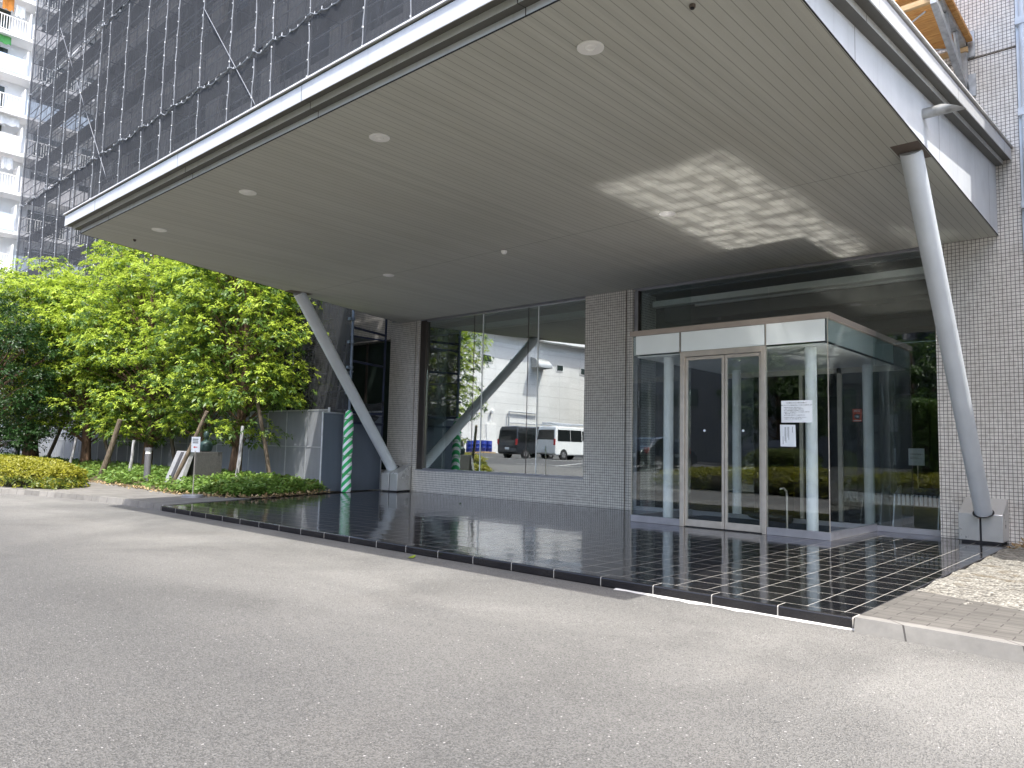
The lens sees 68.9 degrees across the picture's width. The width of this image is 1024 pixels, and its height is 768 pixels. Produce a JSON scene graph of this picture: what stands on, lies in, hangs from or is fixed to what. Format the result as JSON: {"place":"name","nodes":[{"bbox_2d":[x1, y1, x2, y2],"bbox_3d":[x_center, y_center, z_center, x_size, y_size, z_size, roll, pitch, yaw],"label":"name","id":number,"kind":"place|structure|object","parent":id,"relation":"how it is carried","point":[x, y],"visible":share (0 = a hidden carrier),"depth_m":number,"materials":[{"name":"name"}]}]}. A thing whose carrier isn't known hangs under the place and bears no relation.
{"place":"outdoors","nodes":[
{"label":"outdoors","id":0,"kind":"place"},
{"bbox_2d":[0,482,250,504],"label":"footpath","id":1,"kind":"structure","parent":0,"point":[104,489],"depth_m":14.93,"materials":[{"name":"grey concrete"}]},
{"bbox_2d":[181,437,203,497],"bbox_3d":[-6.200,1.619,14.565,0.400,1.175,0.400,-3,-7,42],"label":"sign stand","id":2,"kind":"object","parent":1,"relation":"on","point":[195,445],"visible":1,"depth_m":14.58,"materials":[{"name":"metal"}]},
{"bbox_2d":[87,469,332,497],"bbox_3d":[-16.457,2.900,26.207,32.301,0.140,3.470,-3,-7,42],"label":"planting bed","id":3,"kind":"object","parent":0,"point":[153,488],"visible":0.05,"depth_m":16.50,"materials":[{"name":"soil"}]},
{"bbox_2d":[0,256,104,456],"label":"broadleaf tree","id":4,"kind":"object","parent":3,"relation":"on","point":[15,285],"visible":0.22,"depth_m":24.30,"materials":[{"name":"green plant"}]},
{"bbox_2d":[46,425,63,457],"bbox_3d":[-15.162,1.974,24.684,0.737,1.554,0.119,0,-5,10],"label":"tree stake","id":5,"kind":"object","parent":3,"relation":"on","point":[51,449],"visible":0.67,"depth_m":24.64,"materials":[{"name":"brown wood"}]},
{"bbox_2d":[69,437,77,462],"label":"tree stake","id":6,"kind":"object","parent":3,"relation":"on","point":[73,450],"visible":0.79,"depth_m":22.32,"materials":[{"name":"grey wood"}]},
{"bbox_2d":[5,249,159,464],"bbox_3d":[-13.893,-0.774,24.538,6.283,7.300,4.749,-3,-7,42],"label":"broadleaf tree","id":7,"kind":"object","parent":3,"relation":"on","point":[73,297],"visible":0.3,"depth_m":23.40,"materials":[{"name":"green plant"}]},
{"bbox_2d":[101,427,110,463],"bbox_3d":[-12.606,1.990,23.179,0.471,1.362,0.097,2,-5,-4],"label":"tree stake","id":8,"kind":"object","parent":3,"relation":"on","point":[105,443],"visible":0.27,"depth_m":23.16,"materials":[{"name":"brown wood"}]},
{"bbox_2d":[98,419,122,474],"bbox_3d":[-10.598,1.675,19.698,0.593,1.512,0.150,0,-5,14],"label":"tree stake","id":9,"kind":"object","parent":3,"relation":"on","point":[108,455],"visible":0.89,"depth_m":19.64,"materials":[{"name":"brown wood"}]},
{"bbox_2d":[128,440,135,470],"bbox_3d":[-9.969,1.944,19.542,0.214,0.948,0.088,-1,-6,28],"label":"tree stake","id":10,"kind":"object","parent":3,"relation":"on","point":[132,454],"visible":0.79,"depth_m":19.50,"materials":[{"name":"grey wood"}]},
{"bbox_2d":[56,238,217,464],"bbox_3d":[-10.880,-1.197,22.468,6.521,7.930,4.574,-3,-7,42],"label":"broadleaf tree","id":11,"kind":"object","parent":3,"relation":"on","point":[147,410],"visible":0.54,"depth_m":21.51,"materials":[{"name":"green plant"}]},
{"bbox_2d":[143,448,152,480],"bbox_3d":[-8.632,1.919,17.679,0.170,0.825,0.170,-3,-7,42],"label":"bollard light","id":12,"kind":"object","parent":3,"relation":"on","point":[147,462],"visible":0.93,"depth_m":17.63,"materials":[{"name":"grey metal"}]},
{"bbox_2d":[0,453,326,497],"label":"ground cover","id":13,"kind":"object","parent":3,"relation":"on","point":[246,482],"visible":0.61,"depth_m":16.57,"materials":[{"name":"green plant"}]},
{"bbox_2d":[168,424,175,461],"bbox_3d":[-10.079,1.906,22.148,0.371,1.464,0.125,3,-5,-19],"label":"tree stake","id":14,"kind":"object","parent":3,"relation":"on","point":[172,445],"visible":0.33,"depth_m":22.11,"materials":[{"name":"brown wood"}]},
{"bbox_2d":[171,411,208,483],"bbox_3d":[-7.224,1.431,16.729,0.813,1.684,0.099,1,-5,8],"label":"tree stake","id":15,"kind":"object","parent":3,"relation":"on","point":[188,452],"visible":0.71,"depth_m":16.69,"materials":[{"name":"wood"}]},
{"bbox_2d":[165,451,222,482],"bbox_3d":[-7.343,1.963,17.164,0.839,0.830,0.972,-3,-7,42],"label":"stone monument","id":16,"kind":"object","parent":3,"relation":"on","point":[208,463],"visible":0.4,"depth_m":16.95,"materials":[{"name":"stone"}]},
{"bbox_2d":[200,431,212,451],"bbox_3d":[-7.023,1.317,17.140,0.291,0.477,0.291,-3,-7,42],"label":"bust statue","id":17,"kind":"object","parent":16,"relation":"on","point":[206,444],"visible":0.98,"depth_m":17.05,"materials":[{"name":"green metal"}]},
{"bbox_2d":[21,407,381,490],"bbox_3d":[-12.538,2.042,25.783,23.560,1.960,1.860,-3,-7,42],"label":"site fence","id":18,"kind":"object","parent":3,"relation":"on","point":[313,449],"visible":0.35,"depth_m":18.52,"materials":[{"name":"grey metal"}]},
{"bbox_2d":[132,255,274,441],"bbox_3d":[-8.166,-0.924,20.182,4.878,7.116,3.895,-3,-7,42],"label":"broadleaf tree","id":19,"kind":"object","parent":3,"relation":"on","point":[166,309],"visible":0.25,"depth_m":19.40,"materials":[{"name":"green plant"}]},
{"bbox_2d":[235,426,243,476],"bbox_3d":[-6.289,1.656,17.183,0.178,1.383,0.087,1,-5,1],"label":"tree stake","id":20,"kind":"object","parent":3,"relation":"on","point":[240,452],"visible":0.79,"depth_m":17.16,"materials":[{"name":"grey wood"}]},
{"bbox_2d":[153,263,328,471],"bbox_3d":[-6.691,-0.973,18.591,4.783,7.013,4.210,1,-5,3],"label":"broadleaf tree","id":21,"kind":"object","parent":3,"relation":"on","point":[263,376],"visible":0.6,"depth_m":17.90,"materials":[{"name":"green plant"}]},
{"bbox_2d":[254,395,270,474],"bbox_3d":[-5.834,1.322,17.530,0.575,2.140,0.099,1,-5,8],"label":"tree stake","id":22,"kind":"object","parent":3,"relation":"on","point":[267,461],"visible":0.77,"depth_m":17.50,"materials":[{"name":"brown wood"}]},
{"bbox_2d":[0,453,1023,767],"bbox_3d":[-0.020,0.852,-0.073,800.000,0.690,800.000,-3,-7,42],"label":"road","id":23,"kind":"structure","parent":0,"point":[134,637],"depth_m":4.04,"materials":[{"name":"grey asphalt"}]},
{"bbox_2d":[0,293,73,454],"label":"dark tree","id":24,"kind":"object","parent":23,"relation":"on","point":[23,401],"visible":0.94,"depth_m":22.15,"materials":[{"name":"green plant"}]},
{"bbox_2d":[0,0,84,452],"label":"apartment block","id":25,"kind":"structure","parent":23,"relation":"on","point":[15,64],"depth_m":52.85,"materials":[{"name":"white paint"}]},
{"bbox_2d":[0,86,4,107],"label":"window","id":26,"kind":"structure","parent":25,"relation":"in","point":[2,89],"depth_m":52.89,"materials":[{"name":"grey glass"}]},
{"bbox_2d":[0,47,7,53],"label":"window","id":27,"kind":"structure","parent":25,"relation":"in","point":[2,49],"depth_m":53.09,"materials":[{"name":"black glass"}]},
{"bbox_2d":[0,8,10,30],"bbox_3d":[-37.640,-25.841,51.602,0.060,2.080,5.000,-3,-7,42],"label":"railing","id":28,"kind":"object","parent":25,"relation":"in","point":[1,10],"depth_m":53.23,"materials":[{"name":"white metal"}]},
{"bbox_2d":[0,34,11,45],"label":"laundry","id":29,"kind":"object","parent":25,"relation":"hanging from","point":[6,40],"visible":1,"depth_m":52.35,"materials":[{"name":"green fabric"}]},
{"bbox_2d":[1,156,12,169],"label":"laundry","id":30,"kind":"object","parent":25,"relation":"hanging from","point":[6,163],"visible":1,"depth_m":52.14,"materials":[{"name":"white fabric"}]},
{"bbox_2d":[2,0,14,11],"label":"laundry","id":31,"kind":"object","parent":25,"relation":"hanging from","point":[8,5],"visible":1,"depth_m":52.61,"materials":[{"name":"orange fabric"}]},
{"bbox_2d":[0,113,19,127],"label":"laundry","id":32,"kind":"object","parent":25,"relation":"hanging from","point":[11,121],"visible":1,"depth_m":52.38,"materials":[{"name":"white fabric"}]},
{"bbox_2d":[15,5,25,18],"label":"laundry","id":33,"kind":"object","parent":25,"relation":"hanging from","point":[20,12],"visible":1,"depth_m":53.13,"materials":[{"name":"white fabric"}]},
{"bbox_2d":[0,454,90,489],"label":"clipped hedge","id":34,"kind":"object","parent":23,"relation":"on","point":[25,472],"visible":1,"depth_m":16.26,"materials":[{"name":"yellow plant"}]},
{"bbox_2d":[0,488,169,509],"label":"kerb","id":35,"kind":"structure","parent":23,"relation":"on","point":[130,502],"depth_m":14.32,"materials":[{"name":"concrete"}]},
{"bbox_2d":[1,0,441,458],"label":"scaffold","id":36,"kind":"object","parent":23,"relation":"on","point":[126,75],"visible":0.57,"depth_m":26.61,"materials":[{"name":"metal"}]},
{"bbox_2d":[341,410,353,491],"bbox_3d":[-3.825,1.558,17.360,0.232,1.898,0.232,-3,-7,42],"label":"pole sleeve","id":37,"kind":"object","parent":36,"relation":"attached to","point":[348,428],"visible":1,"depth_m":17.28,"materials":[{"name":"plastic"}]},
{"bbox_2d":[105,0,1023,544],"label":"office building","id":38,"kind":"structure","parent":23,"relation":"on","point":[531,402],"depth_m":16.05,"materials":[{"name":"tile"}]},
{"bbox_2d":[347,341,390,469],"bbox_3d":[-3.989,0.596,20.342,2.730,3.390,0.080,-3,-7,42],"label":"window","id":39,"kind":"structure","parent":38,"relation":"in","point":[367,380],"depth_m":20.23,"materials":[{"name":"black glass"}]},
{"bbox_2d":[416,298,585,477],"bbox_3d":[-0.270,0.173,16.855,5.060,3.650,0.430,-3,-7,42],"label":"window","id":40,"kind":"structure","parent":38,"relation":"in","point":[425,325],"depth_m":18.18,"materials":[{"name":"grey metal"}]},
{"bbox_2d":[63,0,1012,322],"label":"entrance canopy","id":41,"kind":"object","parent":38,"relation":"attached to","point":[739,136],"visible":1,"depth_m":8.21,"materials":[{"name":"metal"}]},
{"bbox_2d":[151,228,166,231],"bbox_3d":[-5.228,-2.281,11.057,0.212,0.012,0.212,-3,-7,42],"label":"ceiling light","id":42,"kind":"object","parent":41,"relation":"attached to","point":[159,229],"visible":1,"depth_m":11.04,"materials":[{"name":"white paint"}]},
{"bbox_2d":[239,189,256,195],"bbox_3d":[-3.296,-2.386,9.306,0.212,0.012,0.212,-3,-7,42],"label":"ceiling light","id":43,"kind":"object","parent":41,"relation":"attached to","point":[247,192],"visible":1,"depth_m":9.30,"materials":[{"name":"white paint"}]},
{"bbox_2d":[369,133,389,141],"bbox_3d":[-1.341,-2.490,7.549,0.212,0.012,0.212,-3,-7,42],"label":"ceiling light","id":44,"kind":"object","parent":41,"relation":"attached to","point":[379,137],"visible":1,"depth_m":7.54,"materials":[{"name":"white paint"}]},
{"bbox_2d":[577,40,603,54],"bbox_3d":[0.606,-2.597,5.770,0.212,0.012,0.212,-3,-7,42],"label":"ceiling light","id":45,"kind":"object","parent":41,"relation":"attached to","point":[590,47],"visible":1,"depth_m":5.76,"materials":[{"name":"white paint"}]},
{"bbox_2d":[659,211,675,216],"bbox_3d":[2.032,-2.223,9.760,0.212,0.012,0.212,-3,-7,42],"label":"ceiling light","id":46,"kind":"object","parent":41,"relation":"attached to","point":[667,213],"visible":1,"depth_m":9.75,"materials":[{"name":"white paint"}]},
{"bbox_2d":[689,3,695,9],"bbox_3d":[1.254,-2.623,5.190,0.044,0.030,0.044,-3,-7,42],"label":"sprinkler head","id":47,"kind":"object","parent":41,"relation":"attached to","point":[692,6],"visible":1,"depth_m":5.18},
{"bbox_2d":[633,249,940,535],"bbox_3d":[4.273,0.181,12.556,5.157,4.202,0.110,-3,-7,42],"label":"entrance window","id":48,"kind":"structure","parent":38,"relation":"in","point":[638,294],"depth_m":13.94,"materials":[{"name":"metal"}]},
{"bbox_2d":[908,448,924,487],"bbox_3d":[6.852,1.720,12.582,0.320,1.259,0.320,-3,-7,42],"label":"sign stand","id":49,"kind":"object","parent":38,"relation":"on","point":[916,456],"visible":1,"depth_m":12.60,"materials":[{"name":"silver metal"}]},
{"bbox_2d":[894,0,976,95],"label":"scaffolding","id":50,"kind":"object","parent":38,"relation":"attached to","point":[940,25],"visible":0.31,"depth_m":10.30,"materials":[{"name":"orange wood"}]},
{"bbox_2d":[1014,0,1023,251],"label":"drain pipe","id":51,"kind":"object","parent":38,"relation":"attached to","point":[1019,16],"visible":1,"depth_m":10.27,"materials":[{"name":"white metal"}]},
{"bbox_2d":[161,491,1011,627],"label":"entrance platform","id":52,"kind":"structure","parent":23,"relation":"on","point":[844,582],"depth_m":8.67,"materials":[{"name":"black tile"}]},
{"bbox_2d":[285,290,411,491],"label":"support column","id":53,"kind":"structure","parent":52,"relation":"on","point":[395,477],"depth_m":17.00,"materials":[{"name":"metal"}]},
{"bbox_2d":[678,515,846,531],"bbox_3d":[4.049,2.220,11.859,2.700,0.010,2.700,-3,-7,42],"label":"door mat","id":54,"kind":"object","parent":52,"relation":"on","point":[822,528],"depth_m":11.88,"materials":[{"name":"black rubber"}]},
{"bbox_2d":[744,511,792,522],"bbox_3d":[4.221,2.194,12.314,0.124,0.124,0.873,5,-6,-35],"label":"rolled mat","id":55,"kind":"object","parent":54,"relation":"on","point":[774,517],"visible":0.84,"depth_m":12.17,"materials":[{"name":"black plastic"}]},
{"bbox_2d":[630,312,895,540],"bbox_3d":[4.074,0.723,12.029,3.130,3.026,3.110,-3,-7,42],"label":"entrance vestibule","id":56,"kind":"object","parent":52,"relation":"on","point":[810,346],"visible":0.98,"depth_m":11.26,"materials":[{"name":"grey metal"}]},
{"bbox_2d":[685,355,724,528],"bbox_3d":[2.863,0.848,11.086,0.630,2.530,0.035,-3,-7,42],"label":"door","id":57,"kind":"structure","parent":56,"relation":"in","point":[688,522],"depth_m":11.04,"materials":[{"name":"silver metal"}]},
{"bbox_2d":[725,352,761,532],"bbox_3d":[3.313,0.823,10.681,0.560,2.530,0.035,-3,-7,42],"label":"door","id":58,"kind":"structure","parent":56,"relation":"in","point":[729,526],"depth_m":10.69,"materials":[{"name":"silver metal"}]},
{"bbox_2d":[780,425,795,446],"bbox_3d":[3.782,0.707,10.226,0.218,0.302,0.004,-3,-7,42],"label":"notice","id":59,"kind":"object","parent":56,"relation":"attached to","point":[787,435],"visible":1,"depth_m":10.22,"materials":[{"name":"paper"}]},
{"bbox_2d":[781,400,811,422],"bbox_3d":[3.880,0.374,10.173,0.424,0.301,0.004,-3,-7,42],"label":"notice","id":60,"kind":"object","parent":56,"relation":"attached to","point":[793,411],"visible":1,"depth_m":10.17,"materials":[{"name":"paper"}]},
{"bbox_2d":[853,409,861,421],"bbox_3d":[5.715,0.518,12.350,0.143,0.211,0.013,-3,-7,42],"label":"aed sign","id":61,"kind":"object","parent":56,"relation":"attached to","point":[857,415],"visible":1,"depth_m":12.34,"materials":[{"name":"plastic"}]},
{"bbox_2d":[890,141,1008,544],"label":"support column","id":62,"kind":"structure","parent":52,"relation":"on","point":[983,516],"depth_m":8.68,"materials":[{"name":"metal"}]},
{"bbox_2d":[613,588,853,630],"bbox_3d":[1.621,1.728,5.773,2.000,0.010,0.082,-3,-7,42],"label":"cement fillet","id":63,"kind":"object","parent":23,"relation":"on","point":[734,609],"visible":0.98,"depth_m":5.71,"materials":[{"name":"grey concrete"}]},
{"bbox_2d":[854,615,1023,663],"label":"kerb","id":64,"kind":"structure","parent":23,"relation":"on","point":[996,648],"depth_m":4.74,"materials":[{"name":"concrete"}]},
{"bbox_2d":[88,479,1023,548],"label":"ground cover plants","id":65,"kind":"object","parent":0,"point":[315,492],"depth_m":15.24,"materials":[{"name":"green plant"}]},
{"bbox_2d":[860,470,896,522],"bbox_3d":[6.358,1.935,12.903,0.502,0.865,0.567,-3,-7,42],"label":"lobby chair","id":66,"kind":"object","parent":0,"point":[885,484],"visible":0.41,"depth_m":13.01,"materials":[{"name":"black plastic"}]},
{"bbox_2d":[892,486,940,529],"bbox_3d":[6.284,1.920,11.519,0.640,0.654,0.500,-3,-7,42],"label":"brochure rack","id":67,"kind":"object","parent":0,"point":[913,507],"visible":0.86,"depth_m":11.66,"materials":[{"name":"metal"}]},
{"bbox_2d":[861,590,1023,642],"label":"pavement","id":68,"kind":"structure","parent":0,"point":[918,607],"depth_m":5.29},
{"bbox_2d":[918,545,1023,609],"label":"gravel bed","id":69,"kind":"object","parent":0,"point":[997,578],"visible":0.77,"depth_m":6.80,"materials":[{"name":"grey gravel"}]}
]}

